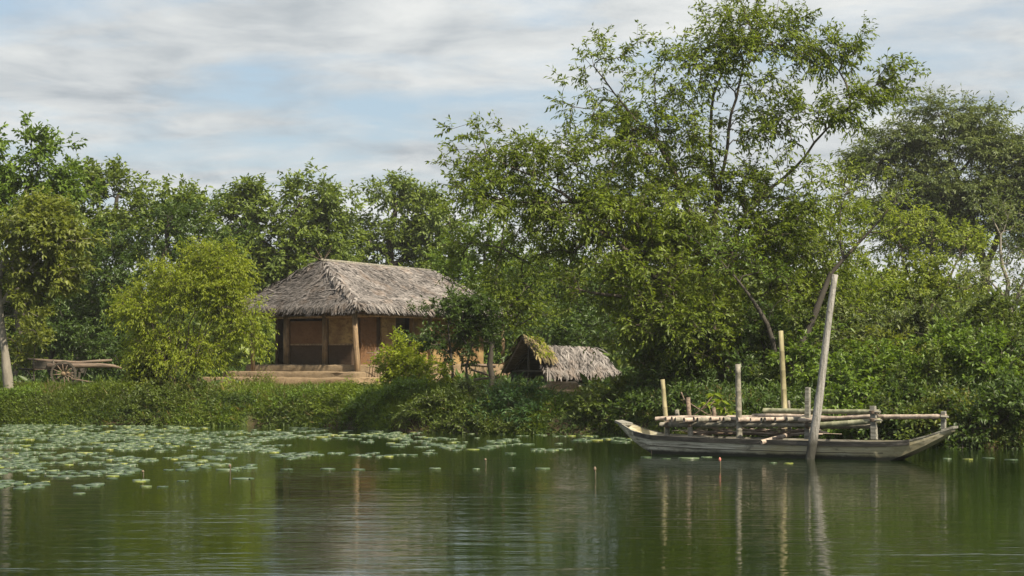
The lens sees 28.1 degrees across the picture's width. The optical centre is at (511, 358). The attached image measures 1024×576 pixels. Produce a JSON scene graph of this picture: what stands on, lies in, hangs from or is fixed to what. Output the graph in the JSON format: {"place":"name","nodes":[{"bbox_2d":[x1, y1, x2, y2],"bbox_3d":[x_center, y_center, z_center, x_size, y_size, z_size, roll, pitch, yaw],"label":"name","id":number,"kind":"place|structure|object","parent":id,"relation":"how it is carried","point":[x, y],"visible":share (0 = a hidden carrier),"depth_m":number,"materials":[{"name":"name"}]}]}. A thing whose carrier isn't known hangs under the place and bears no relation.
{"place":"outdoors","nodes":[
{"label":"outdoors","id":0,"kind":"place"},
{"bbox_2d":[0,424,1023,575],"bbox_3d":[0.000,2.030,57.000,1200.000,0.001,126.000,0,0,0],"label":"water","id":1,"kind":"structure","parent":0,"point":[629,510],"depth_m":27.24,"materials":[{"name":"green liquid"}]},
{"bbox_2d":[0,482,21,483],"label":"lily pad","id":2,"kind":"object","parent":1,"relation":"on","point":[11,483],"visible":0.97,"depth_m":33.35,"materials":[{"name":"green plant"}]},
{"bbox_2d":[27,483,50,485],"bbox_3d":[-7.630,2.028,33.017,0.375,0.022,0.385,0,0,8],"label":"lily pad","id":3,"kind":"object","parent":1,"relation":"on","point":[40,484],"visible":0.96,"depth_m":32.99,"materials":[{"name":"green plant"}]},
{"bbox_2d":[53,475,76,477],"bbox_3d":[-7.676,2.027,35.188,0.412,0.024,0.413,0,0,-29],"label":"lily pad","id":4,"kind":"object","parent":1,"relation":"on","point":[67,476],"visible":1,"depth_m":35.21,"materials":[{"name":"green plant"}]},
{"bbox_2d":[0,424,950,487],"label":"lily pad carpet","id":5,"kind":"object","parent":1,"relation":"on","point":[14,428],"visible":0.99,"depth_m":50.86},
{"bbox_2d":[679,457,697,458],"bbox_3d":[3.617,2.027,41.859,0.436,0.025,0.431,0,0,9],"label":"lily pad","id":6,"kind":"object","parent":1,"relation":"on","point":[688,457],"visible":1,"depth_m":41.97,"materials":[{"name":"green plant"}]},
{"bbox_2d":[615,331,957,460],"bbox_3d":[5.547,0.792,42.570,7.682,2.769,1.148,0,0,33],"label":"wooden boat","id":7,"kind":"object","parent":1,"relation":"on","point":[689,443],"visible":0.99,"depth_m":42.30,"materials":[{"name":"grey wood"}]},
{"bbox_2d":[681,392,730,415],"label":"dead branch","id":8,"kind":"object","parent":7,"relation":"on","point":[702,408],"visible":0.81,"depth_m":43.90,"materials":[{"name":"brown wood"}]},
{"bbox_2d":[693,432,776,434],"bbox_3d":[4.716,1.564,43.181,2.038,0.104,0.066,0,0,36],"label":"stick","id":9,"kind":"object","parent":7,"relation":"in","point":[715,433],"visible":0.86,"depth_m":43.30,"materials":[{"name":"brown wood"}]},
{"bbox_2d":[675,427,834,435],"bbox_3d":[5.153,1.531,42.985,4.034,0.202,0.494,0,0,33],"label":"brushwood","id":10,"kind":"object","parent":7,"relation":"in","point":[745,429],"visible":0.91,"depth_m":42.99,"materials":[{"name":"brown wood"}]},
{"bbox_2d":[716,430,798,435],"bbox_3d":[5.130,1.547,42.795,1.947,0.085,0.063,0,0,36],"label":"stick","id":11,"kind":"object","parent":7,"relation":"on","point":[729,431],"visible":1,"depth_m":42.91,"materials":[{"name":"brown wood"}]},
{"bbox_2d":[760,433,790,444],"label":"cut bamboo","id":12,"kind":"object","parent":7,"relation":"in","point":[777,437],"visible":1,"depth_m":42.21,"materials":[{"name":"beige wood"}]},
{"bbox_2d":[767,430,803,435],"bbox_3d":[5.678,1.534,42.345,0.931,0.159,0.076,0,0,40],"label":"stick","id":13,"kind":"object","parent":7,"relation":"on","point":[779,433],"visible":1,"depth_m":42.38,"materials":[{"name":"brown wood"}]},
{"bbox_2d":[790,432,822,434],"bbox_3d":[6.045,1.536,42.059,0.756,0.073,0.073,0,0,41],"label":"stick","id":14,"kind":"object","parent":7,"relation":"on","point":[799,433],"visible":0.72,"depth_m":42.14,"materials":[{"name":"brown wood"}]},
{"bbox_2d":[805,274,837,458],"bbox_3d":[6.205,0.528,41.467,0.789,4.491,0.192,0,0,8],"label":"mooring pole","id":15,"kind":"object","parent":1,"relation":"in","point":[814,430],"visible":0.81,"depth_m":41.39,"materials":[{"name":"grey wood"}]},
{"bbox_2d":[0,0,1023,307],"label":"sky","id":16,"kind":"structure","parent":0,"point":[213,92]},
{"bbox_2d":[27,373,1023,448],"bbox_3d":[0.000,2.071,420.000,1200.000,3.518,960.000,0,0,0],"label":"ground","id":17,"kind":"structure","parent":0,"point":[251,421],"depth_m":56.57,"materials":[{"name":"green plant"}]},
{"bbox_2d":[0,380,47,410],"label":"shrub","id":18,"kind":"object","parent":17,"relation":"on","point":[28,389],"visible":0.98,"depth_m":64.64,"materials":[{"name":"green plant"}]},
{"bbox_2d":[0,303,58,381],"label":"shrub","id":19,"kind":"object","parent":17,"relation":"on","point":[34,335],"visible":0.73,"depth_m":69.77,"materials":[{"name":"green plant"}]},
{"bbox_2d":[0,110,107,376],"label":"tall tree","id":20,"kind":"object","parent":17,"relation":"on","point":[61,179],"visible":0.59,"depth_m":82.51,"materials":[{"name":"green plant"}]},
{"bbox_2d":[0,185,113,389],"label":"pale trunk tree","id":21,"kind":"object","parent":17,"relation":"on","point":[57,224],"visible":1,"depth_m":65.42,"materials":[{"name":"green plant"}]},
{"bbox_2d":[7,296,120,379],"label":"shrub","id":22,"kind":"object","parent":17,"relation":"on","point":[84,350],"visible":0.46,"depth_m":74.63,"materials":[{"name":"green plant"}]},
{"bbox_2d":[19,358,120,384],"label":"ox cart","id":23,"kind":"object","parent":17,"relation":"on","point":[50,364],"visible":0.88,"depth_m":68.42,"materials":[{"name":"brown wood"}]},
{"bbox_2d":[19,382,127,415],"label":"shrub","id":24,"kind":"object","parent":17,"relation":"on","point":[49,399],"visible":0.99,"depth_m":63.89,"materials":[{"name":"green plant"}]},
{"bbox_2d":[0,249,149,377],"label":"understory tree","id":25,"kind":"object","parent":17,"relation":"on","point":[8,309],"visible":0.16,"depth_m":83.94,"materials":[{"name":"green plant"}]},
{"bbox_2d":[68,374,136,406],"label":"shrub","id":26,"kind":"object","parent":17,"relation":"on","point":[103,384],"visible":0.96,"depth_m":64.07,"materials":[{"name":"green plant"}]},
{"bbox_2d":[32,149,221,375],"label":"bushy tree","id":27,"kind":"object","parent":17,"relation":"on","point":[115,173],"visible":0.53,"depth_m":89.57,"materials":[{"name":"green plant"}]},
{"bbox_2d":[95,288,162,381],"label":"shrub","id":28,"kind":"object","parent":17,"relation":"on","point":[114,340],"visible":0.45,"depth_m":70.32,"materials":[{"name":"green plant"}]},
{"bbox_2d":[48,184,259,380],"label":"shade tree","id":29,"kind":"object","parent":17,"relation":"on","point":[121,274],"visible":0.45,"depth_m":80.58,"materials":[{"name":"green plant"}]},
{"bbox_2d":[119,347,193,388],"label":"shrub","id":30,"kind":"object","parent":17,"relation":"on","point":[143,380],"visible":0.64,"depth_m":64.78,"materials":[{"name":"green plant"}]},
{"bbox_2d":[102,368,238,425],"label":"shrub","id":31,"kind":"object","parent":17,"relation":"on","point":[158,401],"visible":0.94,"depth_m":63.09,"materials":[{"name":"green plant"}]},
{"bbox_2d":[99,229,279,386],"bbox_3d":[-10.168,-1.241,64.901,5.666,5.729,2.946,0,0,0],"label":"shrub","id":32,"kind":"object","parent":17,"relation":"on","point":[223,291],"visible":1,"depth_m":64.54,"materials":[{"name":"plant"}]},
{"bbox_2d":[192,386,261,422],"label":"shrub","id":33,"kind":"object","parent":17,"relation":"on","point":[240,397],"visible":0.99,"depth_m":62.53,"materials":[{"name":"green plant"}]},
{"bbox_2d":[230,368,279,385],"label":"shrub","id":34,"kind":"object","parent":17,"relation":"on","point":[247,379],"visible":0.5,"depth_m":64.99,"materials":[{"name":"green plant"}]},
{"bbox_2d":[174,157,368,336],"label":"tree","id":35,"kind":"object","parent":17,"relation":"on","point":[303,238],"depth_m":101.84,"materials":[{"name":"green plant"}]},
{"bbox_2d":[0,378,554,433],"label":"bank grass","id":36,"kind":"structure","parent":17,"relation":"on","point":[433,385],"depth_m":62.61,"materials":[{"name":"green plant"}]},
{"bbox_2d":[244,380,333,418],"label":"shrub","id":37,"kind":"object","parent":17,"relation":"on","point":[298,392],"visible":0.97,"depth_m":62.04,"materials":[{"name":"green plant"}]},
{"bbox_2d":[31,380,623,432],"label":"bank herbs","id":38,"kind":"object","parent":17,"relation":"on","point":[559,400],"visible":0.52,"depth_m":57.95,"materials":[{"name":"green plant"}]},
{"bbox_2d":[308,375,377,423],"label":"shrub","id":39,"kind":"object","parent":17,"relation":"on","point":[338,393],"visible":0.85,"depth_m":61.31,"materials":[{"name":"green plant"}]},
{"bbox_2d":[197,249,520,384],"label":"thatched hut","id":40,"kind":"object","parent":17,"relation":"on","point":[337,320],"visible":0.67,"depth_m":74.34,"materials":[{"name":"brown wood"}]},
{"bbox_2d":[396,318,404,363],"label":"door","id":41,"kind":"structure","parent":40,"relation":"in","point":[399,321],"depth_m":76.71,"materials":[{"name":"brown wood"}]},
{"bbox_2d":[367,350,389,376],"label":"stick fence","id":42,"kind":"object","parent":17,"relation":"on","point":[375,364],"visible":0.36,"depth_m":72.17,"materials":[{"name":"brown wood"}]},
{"bbox_2d":[337,373,434,428],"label":"shrub","id":43,"kind":"object","parent":17,"relation":"on","point":[405,386],"visible":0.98,"depth_m":58.83,"materials":[{"name":"green plant"}]},
{"bbox_2d":[364,325,459,385],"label":"shrub","id":44,"kind":"object","parent":17,"relation":"on","point":[391,364],"visible":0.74,"depth_m":61.25,"materials":[{"name":"green plant"}]},
{"bbox_2d":[341,166,485,279],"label":"airy tree","id":45,"kind":"object","parent":17,"relation":"on","point":[411,239],"visible":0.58,"depth_m":109.27,"materials":[{"name":"green plant"}]},
{"bbox_2d":[390,384,494,429],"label":"shrub","id":46,"kind":"object","parent":17,"relation":"on","point":[421,400],"visible":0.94,"depth_m":56.87,"materials":[{"name":"green plant"}]},
{"bbox_2d":[392,282,512,384],"bbox_3d":[-1.805,-0.469,62.275,3.742,3.776,2.434,0,0,0],"label":"young tree","id":47,"kind":"object","parent":17,"relation":"on","point":[467,311],"visible":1,"depth_m":62.19,"materials":[{"name":"green plant"}]},
{"bbox_2d":[445,372,510,400],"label":"shrub","id":48,"kind":"object","parent":17,"relation":"on","point":[464,383],"visible":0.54,"depth_m":57.27,"materials":[{"name":"green plant"}]},
{"bbox_2d":[461,363,495,367],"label":"log","id":49,"kind":"object","parent":17,"relation":"on","point":[485,365],"visible":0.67,"depth_m":66.93,"materials":[{"name":"brown wood"}]},
{"bbox_2d":[425,401,533,433],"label":"shrub","id":50,"kind":"object","parent":17,"relation":"on","point":[479,421],"visible":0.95,"depth_m":55.76,"materials":[{"name":"green plant"}]},
{"bbox_2d":[473,369,488,375],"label":"log","id":51,"kind":"object","parent":17,"relation":"on","point":[477,371],"visible":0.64,"depth_m":66.23,"materials":[{"name":"brown wood"}]},
{"bbox_2d":[474,377,497,380],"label":"log","id":52,"kind":"object","parent":17,"relation":"on","point":[479,379],"visible":0.64,"depth_m":65.68,"materials":[{"name":"brown wood"}]},
{"bbox_2d":[422,213,565,363],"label":"leafy tree","id":53,"kind":"object","parent":17,"relation":"on","point":[462,271],"visible":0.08,"depth_m":89.53,"materials":[{"name":"green plant"}]},
{"bbox_2d":[0,362,991,387],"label":"woodland floor","id":54,"kind":"structure","parent":17,"relation":"on","point":[46,378],"depth_m":74.80,"materials":[{"name":"green plant"}]},
{"bbox_2d":[14,380,988,400],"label":"yard grass","id":55,"kind":"structure","parent":17,"relation":"on","point":[580,387],"depth_m":66.69,"materials":[{"name":"green plant"}]},
{"bbox_2d":[0,392,1023,448],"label":"bank weeds","id":56,"kind":"object","parent":17,"relation":"on","point":[119,400],"visible":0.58,"depth_m":60.92,"materials":[{"name":"green plant"}]},
{"bbox_2d":[0,403,1023,448],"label":"trailing plants","id":57,"kind":"object","parent":17,"relation":"on","point":[388,416],"visible":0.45,"depth_m":60.94,"materials":[{"name":"green plant"}]},
{"bbox_2d":[0,246,1023,369],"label":"woods","id":58,"kind":"object","parent":17,"relation":"on","point":[617,361],"visible":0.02,"depth_m":117.19,"materials":[{"name":"green plant"}]},
{"bbox_2d":[0,375,1023,442],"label":"dry grass","id":59,"kind":"structure","parent":17,"relation":"on","point":[558,389],"depth_m":61.53,"materials":[{"name":"beige plant"}]},
{"bbox_2d":[461,371,566,428],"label":"shrub","id":60,"kind":"object","parent":17,"relation":"on","point":[499,392],"visible":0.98,"depth_m":56.00,"materials":[{"name":"green plant"}]},
{"bbox_2d":[460,185,574,385],"bbox_3d":[0.157,-2.332,64.161,3.823,6.906,2.735,0,0,0],"label":"tree","id":61,"kind":"object","parent":17,"relation":"on","point":[511,296],"visible":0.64,"depth_m":64.01,"materials":[{"name":"green plant"}]},
{"bbox_2d":[501,334,621,387],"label":"thatched shed","id":62,"kind":"structure","parent":17,"relation":"on","point":[567,363],"depth_m":66.07,"materials":[{"name":"grey wood"}]},
{"bbox_2d":[530,335,554,360],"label":"creeper","id":63,"kind":"object","parent":62,"relation":"on","point":[546,352],"visible":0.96,"depth_m":65.36,"materials":[{"name":"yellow plant"}]},
{"bbox_2d":[545,381,579,389],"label":"earth wall","id":64,"kind":"structure","parent":17,"relation":"on","point":[564,384],"depth_m":61.98,"materials":[{"name":"brown soil"}]},
{"bbox_2d":[487,222,663,367],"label":"backdrop tree","id":65,"kind":"object","parent":17,"relation":"on","point":[570,334],"visible":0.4,"depth_m":76.71,"materials":[{"name":"green plant"}]},
{"bbox_2d":[559,380,623,428],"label":"shrub","id":66,"kind":"object","parent":17,"relation":"on","point":[588,404],"visible":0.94,"depth_m":54.96,"materials":[{"name":"green plant"}]},
{"bbox_2d":[570,334,670,396],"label":"shrub","id":67,"kind":"object","parent":17,"relation":"on","point":[633,364],"visible":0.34,"depth_m":56.23,"materials":[{"name":"green plant"}]},
{"bbox_2d":[588,378,733,433],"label":"shrub","id":68,"kind":"object","parent":17,"relation":"on","point":[646,401],"visible":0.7,"depth_m":53.38,"materials":[{"name":"green plant"}]},
{"bbox_2d":[624,310,730,394],"bbox_3d":[4.505,-0.043,55.093,3.039,3.006,2.193,0,0,0],"label":"shrub","id":69,"kind":"object","parent":17,"relation":"on","point":[658,373],"visible":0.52,"depth_m":54.83,"materials":[{"name":"green plant"}]},
{"bbox_2d":[425,0,930,385],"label":"spreading tree","id":70,"kind":"object","parent":17,"relation":"on","point":[655,239],"visible":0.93,"depth_m":55.49,"materials":[{"name":"green plant"}]},
{"bbox_2d":[697,393,735,415],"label":"leafy weed","id":71,"kind":"object","parent":17,"relation":"on","point":[731,411],"visible":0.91,"depth_m":44.00,"materials":[{"name":"green plant"}]},
{"bbox_2d":[676,219,803,367],"bbox_3d":[5.956,-1.181,53.825,3.494,5.048,2.108,0,0,0],"label":"leaning sapling","id":72,"kind":"object","parent":17,"relation":"on","point":[719,246],"visible":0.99,"depth_m":53.64,"materials":[{"name":"green plant"}]},
{"bbox_2d":[709,297,799,391],"bbox_3d":[6.465,-0.149,54.072,2.496,3.012,2.894,0,0,0],"label":"shrub","id":73,"kind":"object","parent":17,"relation":"on","point":[741,358],"visible":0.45,"depth_m":54.03,"materials":[{"name":"green plant"}]},
{"bbox_2d":[685,384,835,437],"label":"shrub","id":74,"kind":"object","parent":17,"relation":"on","point":[799,404],"visible":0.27,"depth_m":50.14,"materials":[{"name":"green plant"}]},
{"bbox_2d":[749,298,859,391],"bbox_3d":[7.489,-0.106,53.427,2.423,2.987,3.442,0,0,34],"label":"shrub","id":75,"kind":"object","parent":17,"relation":"on","point":[804,319],"visible":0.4,"depth_m":53.15,"materials":[{"name":"green plant"}]},
{"bbox_2d":[601,369,1023,424],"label":"hedge undergrowth","id":76,"kind":"object","parent":17,"relation":"on","point":[756,390],"visible":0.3,"depth_m":51.17,"materials":[{"name":"green plant"}]},
{"bbox_2d":[765,316,869,400],"bbox_3d":[7.670,0.298,51.515,2.906,2.767,2.676,0,0,15],"label":"shrub","id":77,"kind":"object","parent":17,"relation":"on","point":[809,352],"visible":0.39,"depth_m":51.56,"materials":[{"name":"green plant"}]},
{"bbox_2d":[752,186,911,344],"bbox_3d":[9.497,-2.118,61.282,5.079,6.133,3.503,0,0,0],"label":"vine tree","id":78,"kind":"object","parent":17,"relation":"on","point":[872,284],"visible":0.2,"depth_m":61.02,"materials":[{"name":"green plant"}]},
{"bbox_2d":[799,365,891,439],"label":"shrub","id":79,"kind":"object","parent":17,"relation":"on","point":[856,393],"visible":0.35,"depth_m":48.42,"materials":[{"name":"green plant"}]},
{"bbox_2d":[791,156,931,385],"bbox_3d":[9.022,-1.953,53.278,3.616,6.575,2.129,0,0,18],"label":"slender tree","id":80,"kind":"object","parent":17,"relation":"on","point":[821,296],"visible":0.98,"depth_m":53.09,"materials":[{"name":"green plant"}]},
{"bbox_2d":[815,322,946,382],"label":"shrub","id":81,"kind":"object","parent":17,"relation":"on","point":[895,342],"visible":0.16,"depth_m":53.89,"materials":[{"name":"green plant"}]},
{"bbox_2d":[817,335,945,399],"bbox_3d":[9.065,0.577,50.734,3.115,2.390,2.322,0,0,0],"label":"shrub","id":82,"kind":"object","parent":17,"relation":"on","point":[889,354],"visible":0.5,"depth_m":50.26,"materials":[{"name":"green plant"}]},
{"bbox_2d":[850,370,928,439],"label":"shrub","id":83,"kind":"object","parent":17,"relation":"on","point":[898,394],"visible":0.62,"depth_m":47.80,"materials":[{"name":"green plant"}]},
{"bbox_2d":[812,286,974,357],"bbox_3d":[10.216,-0.521,57.244,5.300,3.085,2.795,0,0,-34],"label":"shrub","id":84,"kind":"object","parent":17,"relation":"on","point":[919,316],"visible":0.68,"depth_m":57.11,"materials":[{"name":"green plant"}]},
{"bbox_2d":[829,201,1008,336],"bbox_3d":[12.578,-1.979,64.751,6.143,6.022,3.319,0,0,12],"label":"yellowish tree","id":85,"kind":"object","parent":17,"relation":"on","point":[930,281],"visible":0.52,"depth_m":64.55,"materials":[{"name":"green plant"}]},
{"bbox_2d":[854,339,995,442],"bbox_3d":[9.660,0.868,48.568,3.406,2.752,4.828,0,0,0],"label":"shrub","id":86,"kind":"object","parent":17,"relation":"on","point":[900,376],"visible":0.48,"depth_m":47.35,"materials":[{"name":"green plant"}]},
{"bbox_2d":[829,81,1023,352],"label":"feathery tree","id":87,"kind":"object","parent":17,"relation":"on","point":[922,142],"visible":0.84,"depth_m":107.31,"materials":[{"name":"green plant"}]},
{"bbox_2d":[912,383,997,446],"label":"shrub","id":88,"kind":"object","parent":17,"relation":"on","point":[935,427],"visible":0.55,"depth_m":47.00,"materials":[{"name":"green plant"}]},
{"bbox_2d":[909,313,1023,392],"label":"shrub","id":89,"kind":"object","parent":17,"relation":"on","point":[965,354],"visible":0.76,"depth_m":49.70,"materials":[{"name":"green plant"}]},
{"bbox_2d":[918,317,1023,381],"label":"shrub","id":90,"kind":"object","parent":17,"relation":"on","point":[1016,337],"visible":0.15,"depth_m":52.30,"materials":[{"name":"green plant"}]},
{"bbox_2d":[922,286,1023,353],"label":"shrub","id":91,"kind":"object","parent":17,"relation":"on","point":[997,313],"visible":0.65,"depth_m":55.91,"materials":[{"name":"green plant"}]},
{"bbox_2d":[936,335,1023,449],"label":"shrub","id":92,"kind":"object","parent":17,"relation":"on","point":[1003,398],"visible":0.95,"depth_m":46.43,"materials":[{"name":"green plant"}]},
{"bbox_2d":[945,187,1023,350],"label":"twiggy tree","id":93,"kind":"object","parent":17,"relation":"on","point":[1019,289],"visible":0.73,"depth_m":59.36,"materials":[{"name":"green plant"}]}
]}

